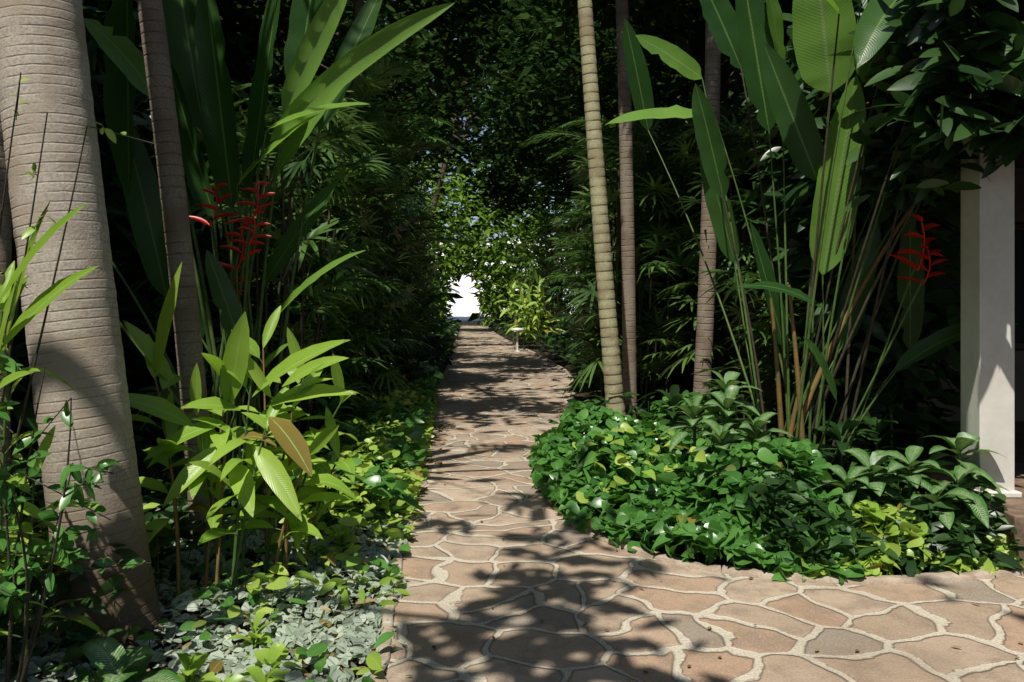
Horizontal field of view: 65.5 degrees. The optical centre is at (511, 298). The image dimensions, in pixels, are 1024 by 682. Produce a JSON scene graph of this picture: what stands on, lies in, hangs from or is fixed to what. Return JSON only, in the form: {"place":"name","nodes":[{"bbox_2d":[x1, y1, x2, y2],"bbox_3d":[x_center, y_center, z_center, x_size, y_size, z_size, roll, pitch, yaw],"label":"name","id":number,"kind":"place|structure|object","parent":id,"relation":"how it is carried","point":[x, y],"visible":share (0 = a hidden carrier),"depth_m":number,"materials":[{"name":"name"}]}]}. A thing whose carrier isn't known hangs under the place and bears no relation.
{"place":"outdoors","nodes":[
{"label":"outdoors","id":0,"kind":"place"},
{"bbox_2d":[189,181,274,515],"bbox_3d":[-1.982,0.387,5.591,0.642,2.429,0.232,0,0,0],"label":"heliconia flower","id":1,"kind":"object","parent":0,"point":[251,219],"visible":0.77,"depth_m":5.58,"materials":[{"name":"red plant"}]},
{"bbox_2d":[349,0,580,242],"label":"sky","id":2,"kind":"structure","parent":0,"point":[464,118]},
{"bbox_2d":[0,322,993,681],"bbox_3d":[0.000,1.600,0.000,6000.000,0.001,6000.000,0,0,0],"label":"ground","id":3,"kind":"structure","parent":0,"point":[582,398],"depth_m":4.92,"materials":[{"name":"soil"}]},
{"bbox_2d":[0,116,11,518],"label":"slim palm","id":4,"kind":"object","parent":3,"relation":"on","point":[6,246],"visible":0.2,"depth_m":4.76,"materials":[{"name":"brown plant"}]},
{"bbox_2d":[0,513,32,583],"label":"twiggy shrub","id":5,"kind":"object","parent":3,"relation":"on","point":[11,522],"visible":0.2,"depth_m":3.29,"materials":[{"name":"green plant"}]},
{"bbox_2d":[0,200,106,681],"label":"ginger plant","id":6,"kind":"object","parent":3,"relation":"on","point":[37,305],"visible":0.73,"depth_m":2.99,"materials":[{"name":"green plant"}]},
{"bbox_2d":[0,350,150,681],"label":"twiggy shrub","id":7,"kind":"object","parent":3,"relation":"on","point":[61,542],"visible":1,"depth_m":2.86,"materials":[{"name":"green plant"}]},
{"bbox_2d":[0,72,156,487],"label":"twiggy shrub","id":8,"kind":"object","parent":3,"relation":"on","point":[30,229],"visible":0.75,"depth_m":3.05,"materials":[{"name":"green plant"}]},
{"bbox_2d":[0,503,159,675],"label":"yellow ground cover","id":9,"kind":"object","parent":3,"relation":"on","point":[42,524],"visible":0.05,"depth_m":4.00,"materials":[{"name":"green plant"}]},
{"bbox_2d":[0,0,160,644],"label":"royal palm","id":10,"kind":"object","parent":3,"relation":"on","point":[43,45],"visible":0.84,"depth_m":3.62,"materials":[{"name":"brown plant"}]},
{"bbox_2d":[28,606,208,662],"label":"palm roots","id":11,"kind":"object","parent":3,"relation":"on","point":[158,634],"visible":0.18,"depth_m":3.65,"materials":[{"name":"brown plant"}]},
{"bbox_2d":[70,636,182,681],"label":"hosta plant","id":12,"kind":"object","parent":3,"relation":"on","point":[111,659],"visible":1,"depth_m":3.17,"materials":[{"name":"green plant"}]},
{"bbox_2d":[0,402,305,681],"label":"green ground cover","id":13,"kind":"object","parent":3,"relation":"on","point":[145,437],"visible":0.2,"depth_m":3.63,"materials":[{"name":"green plant"}]},
{"bbox_2d":[11,0,318,496],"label":"background shrubs","id":14,"kind":"object","parent":3,"relation":"on","point":[131,272],"visible":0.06,"depth_m":8.20,"materials":[{"name":"green plant"}]},
{"bbox_2d":[136,0,218,554],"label":"slim palm","id":15,"kind":"object","parent":3,"relation":"on","point":[179,249],"visible":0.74,"depth_m":4.97,"materials":[{"name":"brown plant"}]},
{"bbox_2d":[83,0,280,38],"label":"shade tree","id":16,"kind":"object","parent":3,"relation":"on","point":[86,4],"visible":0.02,"depth_m":11.30,"materials":[{"name":"green plant"}]},
{"bbox_2d":[0,507,418,681],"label":"silver ground cover","id":17,"kind":"object","parent":3,"relation":"on","point":[299,631],"visible":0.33,"depth_m":3.85,"materials":[{"name":"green plant"}]},
{"bbox_2d":[20,464,411,681],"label":"green ground cover","id":18,"kind":"object","parent":3,"relation":"on","point":[316,649],"visible":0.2,"depth_m":3.96,"materials":[{"name":"green plant"}]},
{"bbox_2d":[11,0,444,416],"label":"background shrubs","id":19,"kind":"object","parent":3,"relation":"on","point":[136,261],"visible":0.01,"depth_m":12.81,"materials":[{"name":"green plant"}]},
{"bbox_2d":[123,262,361,595],"bbox_3d":[-1.509,0.701,4.371,1.390,1.803,1.156,0,0,0],"label":"ginger plant","id":20,"kind":"object","parent":3,"relation":"on","point":[236,367],"visible":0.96,"depth_m":4.33,"materials":[{"name":"green plant"}]},
{"bbox_2d":[118,90,396,453],"bbox_3d":[-2.306,-0.207,7.607,2.263,3.618,2.210,0,0,0],"label":"lady palm","id":21,"kind":"object","parent":3,"relation":"on","point":[332,139],"visible":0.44,"depth_m":7.46,"materials":[{"name":"plant"}]},
{"bbox_2d":[84,0,454,520],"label":"heliconia","id":22,"kind":"object","parent":3,"relation":"on","point":[201,79],"visible":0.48,"depth_m":5.81,"materials":[{"name":"green plant"}]},
{"bbox_2d":[175,485,390,681],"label":"young ginger plant","id":23,"kind":"object","parent":3,"relation":"on","point":[195,662],"visible":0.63,"depth_m":3.31,"materials":[{"name":"green plant"}]},
{"bbox_2d":[169,73,410,422],"bbox_3d":[-2.439,-0.468,9.205,2.620,4.142,2.564,0,0,0],"label":"lady palm","id":24,"kind":"object","parent":3,"relation":"on","point":[338,200],"visible":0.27,"depth_m":8.95,"materials":[{"name":"plant"}]},
{"bbox_2d":[242,372,382,537],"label":"border plants","id":25,"kind":"object","parent":3,"relation":"on","point":[331,403],"visible":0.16,"depth_m":7.15,"materials":[{"name":"green plant"}]},
{"bbox_2d":[201,423,430,681],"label":"yellow ground cover","id":26,"kind":"object","parent":3,"relation":"on","point":[373,661],"visible":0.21,"depth_m":4.13,"materials":[{"name":"green plant"}]},
{"bbox_2d":[250,271,401,431],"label":"areca palm","id":27,"kind":"object","parent":3,"relation":"on","point":[331,330],"visible":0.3,"depth_m":8.19,"materials":[{"name":"green plant"}]},
{"bbox_2d":[222,365,438,538],"bbox_3d":[-1.663,1.396,9.652,1.435,0.496,8.934,0,0,-4],"label":"green ground cover","id":28,"kind":"object","parent":3,"relation":"on","point":[384,480],"visible":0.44,"depth_m":7.25,"materials":[{"name":"green plant"}]},
{"bbox_2d":[240,56,427,409],"bbox_3d":[-2.268,-0.583,9.391,2.627,4.366,2.219,0,0,0],"label":"areca palm","id":29,"kind":"object","parent":3,"relation":"on","point":[383,70],"visible":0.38,"depth_m":9.46,"materials":[{"name":"green plant"}]},
{"bbox_2d":[101,0,569,307],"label":"shade tree","id":30,"kind":"object","parent":3,"relation":"on","point":[232,12],"visible":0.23,"depth_m":16.03,"materials":[{"name":"green plant"}]},
{"bbox_2d":[285,206,393,390],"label":"areca palm","id":31,"kind":"object","parent":3,"relation":"on","point":[356,317],"visible":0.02,"depth_m":11.33,"materials":[{"name":"green plant"}]},
{"bbox_2d":[264,141,429,410],"bbox_3d":[-2.182,-0.219,10.792,2.236,3.641,2.079,0,0,0],"label":"lady palm","id":32,"kind":"object","parent":3,"relation":"on","point":[394,201],"visible":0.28,"depth_m":10.44,"materials":[{"name":"plant"}]},
{"bbox_2d":[268,107,431,386],"bbox_3d":[-2.543,-0.647,12.370,2.610,4.498,2.567,0,0,0],"label":"lady palm","id":33,"kind":"object","parent":3,"relation":"on","point":[399,145],"visible":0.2,"depth_m":12.25,"materials":[{"name":"plant"}]},
{"bbox_2d":[264,380,440,545],"bbox_3d":[-1.356,1.373,8.514,1.084,0.506,6.958,0,0,-4],"label":"yellow ground cover","id":34,"kind":"object","parent":3,"relation":"on","point":[418,474],"visible":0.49,"depth_m":6.49,"materials":[{"name":"green plant"}]},
{"bbox_2d":[348,0,362,237],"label":"slim palm","id":35,"kind":"object","parent":3,"relation":"on","point":[357,5],"visible":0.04,"depth_m":12.93,"materials":[{"name":"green plant"}]},
{"bbox_2d":[302,167,437,380],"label":"lady palm","id":36,"kind":"object","parent":3,"relation":"on","point":[412,184],"visible":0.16,"depth_m":14.14,"materials":[{"name":"plant"}]},
{"bbox_2d":[283,53,460,249],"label":"shade tree","id":37,"kind":"object","parent":3,"relation":"on","point":[416,165],"visible":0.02,"depth_m":49.27,"materials":[{"name":"green plant"}]},
{"bbox_2d":[331,158,434,359],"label":"lady palm","id":38,"kind":"object","parent":3,"relation":"on","point":[419,169],"visible":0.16,"depth_m":16.61,"materials":[{"name":"plant"}]},
{"bbox_2d":[254,0,514,198],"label":"shade tree","id":39,"kind":"object","parent":3,"relation":"on","point":[453,141],"visible":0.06,"depth_m":34.37,"materials":[{"name":"green plant"}]},
{"bbox_2d":[254,0,538,197],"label":"shade tree","id":40,"kind":"object","parent":3,"relation":"on","point":[425,105],"visible":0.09,"depth_m":23.68,"materials":[{"name":"green plant"}]},
{"bbox_2d":[365,199,439,351],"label":"lady palm","id":41,"kind":"object","parent":3,"relation":"on","point":[427,317],"visible":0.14,"depth_m":19.04,"materials":[{"name":"plant"}]},
{"bbox_2d":[357,286,460,362],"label":"areca palm","id":42,"kind":"object","parent":3,"relation":"on","point":[426,296],"visible":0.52,"depth_m":15.46,"materials":[{"name":"green plant"}]},
{"bbox_2d":[360,317,460,390],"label":"green ground cover","id":43,"kind":"object","parent":3,"relation":"on","point":[442,345],"visible":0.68,"depth_m":17.28,"materials":[{"name":"green plant"}]},
{"bbox_2d":[368,99,459,345],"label":"areca palm","id":44,"kind":"object","parent":3,"relation":"on","point":[409,158],"visible":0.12,"depth_m":19.64,"materials":[{"name":"green plant"}]},
{"bbox_2d":[387,200,440,336],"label":"lady palm","id":45,"kind":"object","parent":3,"relation":"on","point":[433,267],"visible":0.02,"depth_m":21.84,"materials":[{"name":"plant"}]},
{"bbox_2d":[370,332,458,681],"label":"path kerb","id":46,"kind":"structure","parent":3,"relation":"on","point":[384,650],"depth_m":3.83,"materials":[{"name":"stone"}]},
{"bbox_2d":[387,212,444,337],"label":"lady palm","id":47,"kind":"object","parent":3,"relation":"on","point":[432,272],"visible":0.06,"depth_m":25.59,"materials":[{"name":"plant"}]},
{"bbox_2d":[357,100,477,362],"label":"areca palm","id":48,"kind":"object","parent":3,"relation":"on","point":[389,104],"visible":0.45,"depth_m":13.59,"materials":[{"name":"green plant"}]},
{"bbox_2d":[408,223,441,320],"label":"lady palm","id":49,"kind":"object","parent":3,"relation":"on","point":[431,281],"visible":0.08,"depth_m":29.28,"materials":[{"name":"plant"}]},
{"bbox_2d":[417,244,443,314],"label":"lady palm","id":50,"kind":"object","parent":3,"relation":"on","point":[439,285],"visible":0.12,"depth_m":39.31,"materials":[{"name":"plant"}]},
{"bbox_2d":[378,0,561,237],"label":"shade tree","id":51,"kind":"object","parent":3,"relation":"on","point":[442,171],"visible":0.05,"depth_m":45.87,"materials":[{"name":"green plant"}]},
{"bbox_2d":[395,154,569,326],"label":"flowering shrubs","id":52,"kind":"object","parent":3,"relation":"on","point":[485,305],"visible":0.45,"depth_m":46.02,"materials":[{"name":"green plant"}]},
{"bbox_2d":[255,0,747,321],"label":"distant trees","id":53,"kind":"object","parent":3,"relation":"on","point":[473,316],"depth_m":54.10,"materials":[{"name":"green plant"}]},
{"bbox_2d":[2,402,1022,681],"bbox_3d":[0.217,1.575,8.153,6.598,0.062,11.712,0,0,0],"label":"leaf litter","id":54,"kind":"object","parent":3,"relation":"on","point":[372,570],"visible":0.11,"depth_m":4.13,"materials":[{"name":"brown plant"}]},
{"bbox_2d":[495,268,564,347],"bbox_3d":[0.506,0.304,25.220,2.302,2.597,1.917,0,0,-34],"label":"variegated ginger","id":55,"kind":"object","parent":3,"relation":"on","point":[525,301],"visible":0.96,"depth_m":25.05,"materials":[{"name":"green plant"}]},
{"bbox_2d":[477,32,583,246],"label":"shade tree","id":56,"kind":"object","parent":3,"relation":"on","point":[495,78],"visible":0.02,"depth_m":48.21,"materials":[{"name":"green plant"}]},
{"bbox_2d":[502,241,564,328],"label":"lady palm","id":57,"kind":"object","parent":3,"relation":"on","point":[511,257],"visible":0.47,"depth_m":37.75,"materials":[{"name":"plant"}]},
{"bbox_2d":[514,230,571,335],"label":"lady palm","id":58,"kind":"object","parent":3,"relation":"on","point":[531,271],"visible":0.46,"depth_m":32.80,"materials":[{"name":"plant"}]},
{"bbox_2d":[530,231,589,340],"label":"lady palm","id":59,"kind":"object","parent":3,"relation":"on","point":[550,266],"visible":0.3,"depth_m":28.37,"materials":[{"name":"plant"}]},
{"bbox_2d":[452,23,678,302],"bbox_3d":[4.429,-6.074,37.007,13.309,15.496,12.775,0,0,-23],"label":"shade tree","id":60,"kind":"object","parent":3,"relation":"on","point":[508,194],"visible":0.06,"depth_m":37.08,"materials":[{"name":"green plant"}]},
{"bbox_2d":[546,201,591,356],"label":"lady palm","id":61,"kind":"object","parent":3,"relation":"on","point":[558,221],"visible":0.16,"depth_m":22.55,"materials":[{"name":"plant"}]},
{"bbox_2d":[487,317,669,433],"bbox_3d":[0.798,1.338,26.888,2.857,0.752,37.838,0,0,-3],"label":"green ground cover","id":62,"kind":"object","parent":3,"relation":"on","point":[549,342],"visible":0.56,"depth_m":14.42,"materials":[{"name":"green plant"}]},
{"bbox_2d":[552,193,645,363],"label":"lady palm","id":63,"kind":"object","parent":3,"relation":"on","point":[573,223],"visible":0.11,"depth_m":19.29,"materials":[{"name":"plant"}]},
{"bbox_2d":[453,0,746,199],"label":"shade tree","id":64,"kind":"object","parent":3,"relation":"on","point":[528,123],"visible":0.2,"depth_m":26.39,"materials":[{"name":"green plant"}]},
{"bbox_2d":[549,273,651,392],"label":"areca palm","id":65,"kind":"object","parent":3,"relation":"on","point":[563,316],"visible":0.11,"depth_m":13.30,"materials":[{"name":"green plant"}]},
{"bbox_2d":[577,0,625,415],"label":"slim palm","id":66,"kind":"object","parent":3,"relation":"on","point":[612,374],"visible":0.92,"depth_m":8.43,"materials":[{"name":"beige plant"}]},
{"bbox_2d":[421,0,820,165],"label":"shade tree","id":67,"kind":"object","parent":3,"relation":"on","point":[606,63],"visible":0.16,"depth_m":17.56,"materials":[{"name":"green plant"}]},
{"bbox_2d":[565,153,677,371],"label":"lady palm","id":68,"kind":"object","parent":3,"relation":"on","point":[576,179],"visible":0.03,"depth_m":16.49,"materials":[{"name":"plant"}]},
{"bbox_2d":[518,115,725,343],"bbox_3d":[2.349,-0.931,15.555,3.630,5.064,3.237,0,0,38],"label":"areca palm","id":69,"kind":"object","parent":3,"relation":"on","point":[634,123],"visible":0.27,"depth_m":15.27,"materials":[{"name":"green plant"}]},
{"bbox_2d":[552,119,700,414],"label":"lady palm","id":70,"kind":"object","parent":3,"relation":"on","point":[658,238],"visible":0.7,"depth_m":10.37,"materials":[{"name":"plant"}]},
{"bbox_2d":[615,0,637,416],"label":"slim palm","id":71,"kind":"object","parent":3,"relation":"on","point":[629,375],"visible":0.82,"depth_m":9.57,"materials":[{"name":"brown plant"}]},
{"bbox_2d":[537,205,721,353],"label":"areca palm","id":72,"kind":"object","parent":3,"relation":"on","point":[565,276],"visible":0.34,"depth_m":11.25,"materials":[{"name":"green plant"}]},
{"bbox_2d":[567,170,693,366],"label":"lady palm","id":73,"kind":"object","parent":3,"relation":"on","point":[587,337],"visible":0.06,"depth_m":14.24,"materials":[{"name":"plant"}]},
{"bbox_2d":[572,422,705,504],"bbox_3d":[0.933,1.305,6.171,0.974,0.590,1.525,0,0,0],"label":"yellow ground cover","id":74,"kind":"object","parent":3,"relation":"on","point":[622,458],"visible":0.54,"depth_m":5.73,"materials":[{"name":"green plant"}]},
{"bbox_2d":[562,116,716,403],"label":"lady palm","id":75,"kind":"object","parent":3,"relation":"on","point":[613,231],"visible":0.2,"depth_m":11.99,"materials":[{"name":"plant"}]},
{"bbox_2d":[510,0,867,109],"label":"shade tree","id":76,"kind":"object","parent":3,"relation":"on","point":[679,15],"visible":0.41,"depth_m":11.90,"materials":[{"name":"green plant"}]},
{"bbox_2d":[526,390,865,584],"bbox_3d":[1.104,1.305,6.322,1.950,0.752,3.868,0,0,0],"label":"heart leaf ground cover","id":77,"kind":"object","parent":3,"relation":"on","point":[696,518],"visible":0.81,"depth_m":5.39,"materials":[{"name":"green plant"}]},
{"bbox_2d":[693,20,720,416],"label":"slim palm","id":78,"kind":"object","parent":3,"relation":"on","point":[705,316],"visible":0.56,"depth_m":8.62,"materials":[{"name":"brown plant"}]},
{"bbox_2d":[639,87,778,399],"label":"background shrubs","id":79,"kind":"object","parent":3,"relation":"on","point":[677,374],"visible":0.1,"depth_m":12.19,"materials":[{"name":"green plant"}]},
{"bbox_2d":[580,37,844,322],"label":"background shrubs","id":80,"kind":"object","parent":3,"relation":"on","point":[737,86],"visible":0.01,"depth_m":17.07,"materials":[{"name":"green plant"}]},
{"bbox_2d":[652,84,793,437],"bbox_3d":[2.886,-0.479,9.614,2.341,4.162,2.436,0,0,0],"label":"lady palm","id":81,"kind":"object","parent":3,"relation":"on","point":[734,128],"visible":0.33,"depth_m":9.56,"materials":[{"name":"plant"}]},
{"bbox_2d":[659,370,792,482],"bbox_3d":[1.609,1.088,6.007,0.888,1.026,1.120,0,0,-10],"label":"variegated dracaena","id":82,"kind":"object","parent":3,"relation":"on","point":[720,434],"visible":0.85,"depth_m":5.99,"materials":[{"name":"green plant"}]},
{"bbox_2d":[485,324,1023,584],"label":"bed kerb","id":83,"kind":"structure","parent":3,"relation":"on","point":[947,576],"depth_m":4.54,"materials":[{"name":"stone"}]},
{"bbox_2d":[692,260,883,434],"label":"lady palm","id":84,"kind":"object","parent":3,"relation":"on","point":[767,336],"visible":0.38,"depth_m":7.54,"materials":[{"name":"plant"}]},
{"bbox_2d":[646,379,935,520],"bbox_3d":[2.307,1.137,6.561,1.821,1.027,2.499,0,0,-11],"label":"dark dracaena","id":85,"kind":"object","parent":3,"relation":"on","point":[836,433],"visible":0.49,"depth_m":5.98,"materials":[{"name":"green plant"}]},
{"bbox_2d":[607,0,1023,480],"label":"heliconia","id":86,"kind":"object","parent":3,"relation":"on","point":[831,55],"visible":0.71,"depth_m":6.00,"materials":[{"name":"green plant"}]},
{"bbox_2d":[657,410,1023,578],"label":"green ground cover","id":87,"kind":"object","parent":3,"relation":"on","point":[965,546],"visible":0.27,"depth_m":4.77,"materials":[{"name":"green plant"}]},
{"bbox_2d":[683,373,1023,559],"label":"plinth","id":88,"kind":"structure","parent":3,"relation":"on","point":[1014,514],"depth_m":5.84,"materials":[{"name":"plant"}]},
{"bbox_2d":[688,174,798,406],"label":"side wall","id":89,"kind":"structure","parent":88,"relation":"on","point":[764,388],"depth_m":10.53,"materials":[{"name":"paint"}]},
{"bbox_2d":[688,103,1023,217],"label":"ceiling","id":90,"kind":"structure","parent":89,"relation":"on","point":[1019,163],"depth_m":8.24,"materials":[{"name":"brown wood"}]},
{"bbox_2d":[682,94,888,212],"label":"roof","id":91,"kind":"structure","parent":90,"relation":"on","point":[734,188],"depth_m":12.93,"materials":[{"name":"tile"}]},
{"bbox_2d":[959,101,1023,121],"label":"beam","id":92,"kind":"structure","parent":90,"relation":"attached to","point":[1019,106],"depth_m":5.15,"materials":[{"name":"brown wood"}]},
{"bbox_2d":[856,0,1023,178],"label":"climbing vine","id":93,"kind":"object","parent":92,"relation":"attached to","point":[974,98],"visible":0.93,"depth_m":4.69,"materials":[{"name":"green plant"}]},
{"bbox_2d":[917,349,1023,420],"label":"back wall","id":94,"kind":"structure","parent":88,"relation":"on","point":[1019,384],"depth_m":8.40,"materials":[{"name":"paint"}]},
{"bbox_2d":[799,243,902,331],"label":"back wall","id":95,"kind":"structure","parent":94,"relation":"on","point":[801,315],"depth_m":8.40,"materials":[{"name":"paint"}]},
{"bbox_2d":[919,168,1023,223],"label":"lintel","id":96,"kind":"structure","parent":95,"relation":"attached to","point":[1019,195],"depth_m":8.40,"materials":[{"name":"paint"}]},
{"bbox_2d":[961,147,1014,490],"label":"pillar","id":97,"kind":"structure","parent":88,"relation":"on","point":[988,313],"depth_m":5.20,"materials":[{"name":"white paint"}]},
{"bbox_2d":[740,0,1009,246],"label":"climbing vine","id":98,"kind":"object","parent":97,"relation":"attached to","point":[917,188],"visible":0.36,"depth_m":5.78,"materials":[{"name":"green plant"}]},
{"bbox_2d":[960,485,1021,497],"bbox_3d":[3.170,1.279,5.315,0.290,0.038,0.290,0,0,0],"label":"pillar base","id":99,"kind":"object","parent":88,"relation":"on","point":[1014,494],"visible":0.31,"depth_m":5.17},
{"bbox_2d":[750,167,960,497],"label":"veranda shrubs","id":100,"kind":"object","parent":3,"relation":"on","point":[942,309],"visible":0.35,"depth_m":6.58,"materials":[{"name":"green plant"}]},
{"bbox_2d":[777,497,1023,577],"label":"yellow ground cover","id":101,"kind":"object","parent":3,"relation":"on","point":[873,563],"visible":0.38,"depth_m":4.66,"materials":[{"name":"green plant"}]},
{"bbox_2d":[812,432,1011,543],"bbox_3d":[2.521,1.239,5.054,1.333,0.724,0.815,0,0,0],"label":"aglaonema","id":102,"kind":"object","parent":3,"relation":"on","point":[876,483],"visible":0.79,"depth_m":5.07,"materials":[{"name":"green plant"}]},
{"bbox_2d":[447,315,569,321],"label":"sand","id":103,"kind":"structure","parent":0,"point":[463,318],"depth_m":62.77,"materials":[{"name":"beige sand"}]},
{"bbox_2d":[431,239,576,314],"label":"wall","id":104,"kind":"structure","parent":103,"relation":"on","point":[467,304],"depth_m":79.85,"materials":[{"name":"white paint"}]},
{"bbox_2d":[386,322,1023,681],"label":"paved path","id":105,"kind":"structure","parent":0,"point":[465,569],"depth_m":4.13,"materials":[{"name":"beige stone"}]},
{"bbox_2d":[510,328,523,351],"bbox_3d":[0.160,1.240,23.800,0.440,0.720,0.440,0,0,0],"label":"garden lamp","id":106,"kind":"object","parent":105,"relation":"on","point":[517,329],"visible":0.99,"depth_m":23.75,"materials":[{"name":"metal"}]},
{"bbox_2d":[821,214,947,480],"bbox_3d":[2.559,0.510,5.632,0.941,2.185,0.289,0,0,26],"label":"heliconia flower","id":107,"kind":"object","parent":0,"point":[927,255],"visible":0.97,"depth_m":5.52,"materials":[{"name":"red plant"}]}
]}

